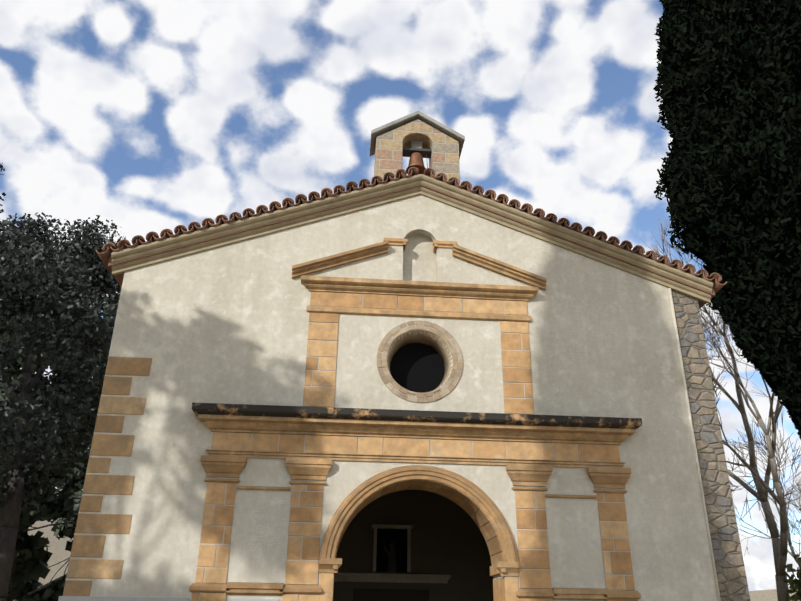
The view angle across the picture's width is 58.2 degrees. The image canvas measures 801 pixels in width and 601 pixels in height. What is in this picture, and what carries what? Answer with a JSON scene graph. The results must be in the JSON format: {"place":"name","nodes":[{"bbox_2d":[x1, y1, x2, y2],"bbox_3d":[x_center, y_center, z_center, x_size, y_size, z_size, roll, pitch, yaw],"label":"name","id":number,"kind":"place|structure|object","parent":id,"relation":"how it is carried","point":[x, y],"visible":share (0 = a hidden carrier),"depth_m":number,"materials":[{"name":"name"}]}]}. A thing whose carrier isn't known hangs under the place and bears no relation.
{"place":"outdoors","nodes":[
{"label":"outdoors","id":0,"kind":"place"},
{"bbox_2d":[0,0,800,590],"label":"sky","id":1,"kind":"structure","parent":0,"point":[142,116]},
{"bbox_2d":[14,518,798,600],"bbox_3d":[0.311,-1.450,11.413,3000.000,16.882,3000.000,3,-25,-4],"label":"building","id":2,"kind":"structure","parent":0,"point":[56,547],"depth_m":46.47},
{"bbox_2d":[0,334,90,594],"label":"tree","id":3,"kind":"object","parent":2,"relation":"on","point":[32,556],"depth_m":15.83,"materials":[{"name":"green plant"}]},
{"bbox_2d":[6,417,95,600],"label":"tree","id":4,"kind":"object","parent":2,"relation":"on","point":[53,592],"depth_m":26.66,"materials":[{"name":"green plant"}]},
{"bbox_2d":[0,299,109,524],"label":"tree","id":5,"kind":"object","parent":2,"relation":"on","point":[57,505],"depth_m":23.83,"materials":[{"name":"green plant"}]},
{"bbox_2d":[0,163,125,600],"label":"holm oak tree","id":6,"kind":"object","parent":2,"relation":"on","point":[43,269],"depth_m":11.76,"materials":[{"name":"green plant"}]},
{"bbox_2d":[65,536,73,550],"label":"window","id":7,"kind":"structure","parent":2,"relation":"on","point":[68,547],"depth_m":25.63,"materials":[{"name":"black glass"}]},
{"bbox_2d":[58,596,279,600],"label":"ledge","id":8,"kind":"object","parent":2,"relation":"on","point":[77,598],"depth_m":8.72,"materials":[{"name":"grey stone"}]},
{"bbox_2d":[66,195,717,600],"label":"chapel walls","id":9,"kind":"structure","parent":2,"relation":"on","point":[226,325],"depth_m":10.20,"materials":[{"name":"paint"}]},
{"bbox_2d":[63,396,145,595],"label":"quoins","id":10,"kind":"object","parent":9,"relation":"attached to","point":[88,546],"visible":0.73,"depth_m":9.14,"materials":[{"name":"stone"}]},
{"bbox_2d":[66,356,151,578],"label":"quoins","id":11,"kind":"object","parent":9,"relation":"attached to","point":[110,445],"visible":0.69,"depth_m":9.52,"materials":[{"name":"stone"}]},
{"bbox_2d":[353,588,428,600],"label":"door","id":12,"kind":"structure","parent":9,"relation":"attached to","point":[388,595],"depth_m":13.61,"materials":[{"name":"brown wood"}]},
{"bbox_2d":[372,524,412,571],"bbox_3d":[-0.165,4.806,13.970,0.800,0.860,0.119,3,-25,-4],"label":"niche frame","id":13,"kind":"object","parent":9,"relation":"attached to","point":[375,527],"visible":0.98,"depth_m":14.01,"materials":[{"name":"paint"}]},
{"bbox_2d":[376,529,406,571],"bbox_3d":[-0.169,4.855,13.992,0.600,0.790,0.038,3,-25,-4],"label":"niche back","id":14,"kind":"object","parent":13,"relation":"attached to","point":[387,537],"visible":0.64,"depth_m":13.99,"materials":[{"name":"black glass"}]},
{"bbox_2d":[108,184,714,308],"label":"roof slab","id":15,"kind":"structure","parent":9,"relation":"on","point":[119,278],"depth_m":11.18,"materials":[{"name":"beige stone"}]},
{"bbox_2d":[111,174,712,303],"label":"raking cornice","id":16,"kind":"structure","parent":15,"relation":"attached to","point":[396,185],"depth_m":11.20,"materials":[{"name":"beige stone"}]},
{"bbox_2d":[96,167,726,292],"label":"roof tiles","id":17,"kind":"object","parent":16,"relation":"on","point":[288,202],"visible":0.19,"depth_m":11.18,"materials":[{"name":"brown ceramic"}]},
{"bbox_2d":[374,119,459,184],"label":"bell gable","id":18,"kind":"structure","parent":15,"relation":"on","point":[443,158],"depth_m":11.89,"materials":[{"name":"beige stone"}]},
{"bbox_2d":[369,111,464,158],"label":"bell gable roof","id":19,"kind":"structure","parent":18,"relation":"on","point":[428,120],"depth_m":12.06,"materials":[{"name":"grey stone"}]},
{"bbox_2d":[403,147,431,167],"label":"bell beam","id":20,"kind":"structure","parent":18,"relation":"attached to","point":[423,152],"depth_m":12.06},
{"bbox_2d":[406,152,425,173],"bbox_3d":[0.264,-2.312,12.054,0.350,0.345,0.350,3,-25,-4],"label":"bell","id":21,"kind":"object","parent":20,"relation":"hanging from","point":[416,159],"visible":0.79,"depth_m":11.95,"materials":[{"name":"metal"}]},
{"bbox_2d":[410,140,422,147],"bbox_3d":[0.273,-2.601,12.186,0.218,0.190,0.120,3,-25,-4],"label":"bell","id":22,"kind":"object","parent":20,"relation":"on","point":[416,143],"visible":0.5,"depth_m":12.14,"materials":[{"name":"grey metal"}]},
{"bbox_2d":[333,489,493,600],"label":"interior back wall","id":23,"kind":"structure","parent":9,"relation":"attached to","point":[447,537],"depth_m":14.07,"materials":[{"name":"brown paint"}]},
{"bbox_2d":[383,543,395,571],"bbox_3d":[-0.203,4.936,13.846,0.255,0.520,0.166,13,-27,-24],"label":"niche statue","id":24,"kind":"object","parent":23,"relation":"attached to","point":[391,567],"visible":1,"depth_m":13.81,"materials":[{"name":"grey metal"}]},
{"bbox_2d":[334,573,450,582],"bbox_3d":[-0.172,5.303,13.745,2.280,0.150,0.120,3,-25,-4],"label":"door cornice","id":25,"kind":"structure","parent":23,"relation":"attached to","point":[379,577],"depth_m":13.72,"materials":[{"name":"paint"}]},
{"bbox_2d":[329,573,507,600],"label":"arch jambs","id":26,"kind":"object","parent":9,"relation":"attached to","point":[499,590],"visible":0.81,"depth_m":9.42,"materials":[{"name":"stone"}]},
{"bbox_2d":[319,465,518,563],"bbox_3d":[0.257,2.806,9.449,2.560,1.280,0.085,3,-25,-4],"label":"archivolt","id":27,"kind":"object","parent":9,"relation":"attached to","point":[364,490],"visible":0.92,"depth_m":9.52,"materials":[{"name":"stone"}]},
{"bbox_2d":[385,327,452,394],"bbox_3d":[0.267,0.936,10.505,1.040,1.040,0.352,3,-25,-4],"label":"window reveal","id":28,"kind":"object","parent":9,"relation":"attached to","point":[437,345],"visible":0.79,"depth_m":10.60,"materials":[{"name":"beige stone"}]},
{"bbox_2d":[390,343,444,392],"bbox_3d":[0.252,1.010,10.669,0.900,0.900,0.028,3,-25,-4],"label":"round window","id":29,"kind":"structure","parent":28,"relation":"in","point":[418,367],"depth_m":10.66,"materials":[{"name":"black glass"}]},
{"bbox_2d":[292,241,546,290],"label":"broken pediment","id":30,"kind":"structure","parent":9,"relation":"attached to","point":[458,252],"depth_m":10.96,"materials":[{"name":"stone"}]},
{"bbox_2d":[335,479,503,564],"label":"arch intrados stones","id":31,"kind":"object","parent":9,"relation":"attached to","point":[469,506],"visible":0.79,"depth_m":9.81,"materials":[{"name":"stone"}]},
{"bbox_2d":[333,564,505,575],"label":"impost returns","id":32,"kind":"object","parent":9,"relation":"attached to","point":[494,571],"visible":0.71,"depth_m":9.56,"materials":[{"name":"stone"}]},
{"bbox_2d":[377,321,462,402],"bbox_3d":[0.278,0.881,10.385,1.250,1.250,0.098,3,-25,-4],"label":"round window surround","id":33,"kind":"object","parent":9,"relation":"attached to","point":[381,362],"visible":0.75,"depth_m":10.31,"materials":[{"name":"stone"}]},
{"bbox_2d":[376,320,462,402],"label":"mortar joints","id":34,"kind":"object","parent":33,"relation":"attached to","point":[415,395],"visible":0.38,"depth_m":10.33,"materials":[{"name":"beige concrete"}]},
{"bbox_2d":[383,238,456,251],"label":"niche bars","id":35,"kind":"object","parent":9,"relation":"attached to","point":[436,243],"visible":0.79,"depth_m":11.13,"materials":[{"name":"stone"}]},
{"bbox_2d":[668,288,720,600],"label":"wall edge","id":36,"kind":"object","parent":9,"relation":"attached to","point":[696,458],"visible":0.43,"depth_m":10.14,"materials":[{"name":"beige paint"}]},
{"bbox_2d":[191,292,637,600],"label":"ashlar blocks","id":37,"kind":"structure","parent":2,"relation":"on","point":[299,572],"depth_m":9.71,"materials":[{"name":"beige stone"}]},
{"bbox_2d":[191,291,637,600],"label":"mortar joints","id":38,"kind":"object","parent":37,"relation":"attached to","point":[534,509],"visible":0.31,"depth_m":9.52,"materials":[{"name":"beige concrete"}]},
{"bbox_2d":[189,305,640,599],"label":"mouldings","id":39,"kind":"object","parent":37,"relation":"attached to","point":[317,466],"visible":0.85,"depth_m":9.60,"materials":[{"name":"stone"}]},
{"bbox_2d":[198,414,635,444],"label":"cornice","id":40,"kind":"structure","parent":37,"relation":"attached to","point":[389,429],"depth_m":9.82,"materials":[{"name":"stone"}]},
{"bbox_2d":[191,403,641,429],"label":"cornice","id":41,"kind":"structure","parent":40,"relation":"on","point":[402,415],"depth_m":9.75,"materials":[{"name":"rusted dark stone"}]},
{"bbox_2d":[305,283,533,301],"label":"cornice","id":42,"kind":"structure","parent":37,"relation":"on","point":[416,292],"depth_m":10.74,"materials":[{"name":"stone"}]},
{"bbox_2d":[301,275,538,295],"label":"cornice","id":43,"kind":"structure","parent":42,"relation":"on","point":[418,284],"depth_m":10.71,"materials":[{"name":"stone"}]},
{"bbox_2d":[671,290,750,600],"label":"stone side wall","id":44,"kind":"structure","parent":2,"relation":"on","point":[728,555],"depth_m":10.18,"materials":[{"name":"grey stone"}]},
{"bbox_2d":[645,217,800,600],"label":"bare tree","id":45,"kind":"object","parent":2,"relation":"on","point":[780,544],"visible":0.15,"depth_m":15.53,"materials":[{"name":"grey plant"}]},
{"bbox_2d":[653,0,800,439],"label":"cypress tree","id":46,"kind":"object","parent":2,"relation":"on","point":[686,66],"depth_m":13.35,"materials":[{"name":"green plant"}]},
{"bbox_2d":[722,381,800,565],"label":"bare tree","id":47,"kind":"object","parent":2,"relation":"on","point":[778,464],"visible":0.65,"depth_m":18.62,"materials":[{"name":"grey plant"}]},
{"bbox_2d":[783,508,800,600],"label":"bush","id":48,"kind":"object","parent":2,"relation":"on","point":[792,582],"visible":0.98,"depth_m":14.81,"materials":[{"name":"green plant"}]},
{"bbox_3d":[-12.055,12.367,27.673,3.200,3.400,3.000,3,-25,-4],"label":"stone hut","id":49,"kind":"object","parent":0,"visible":0},
{"bbox_2d":[23,574,66,595],"bbox_3d":[-12.039,11.152,28.227,3.800,1.170,3.500,3,-25,-4],"label":"branch","id":50,"kind":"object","parent":49,"relation":"on","point":[41,589],"depth_m":26.54,"materials":[{"name":"brown wood"}]}
]}

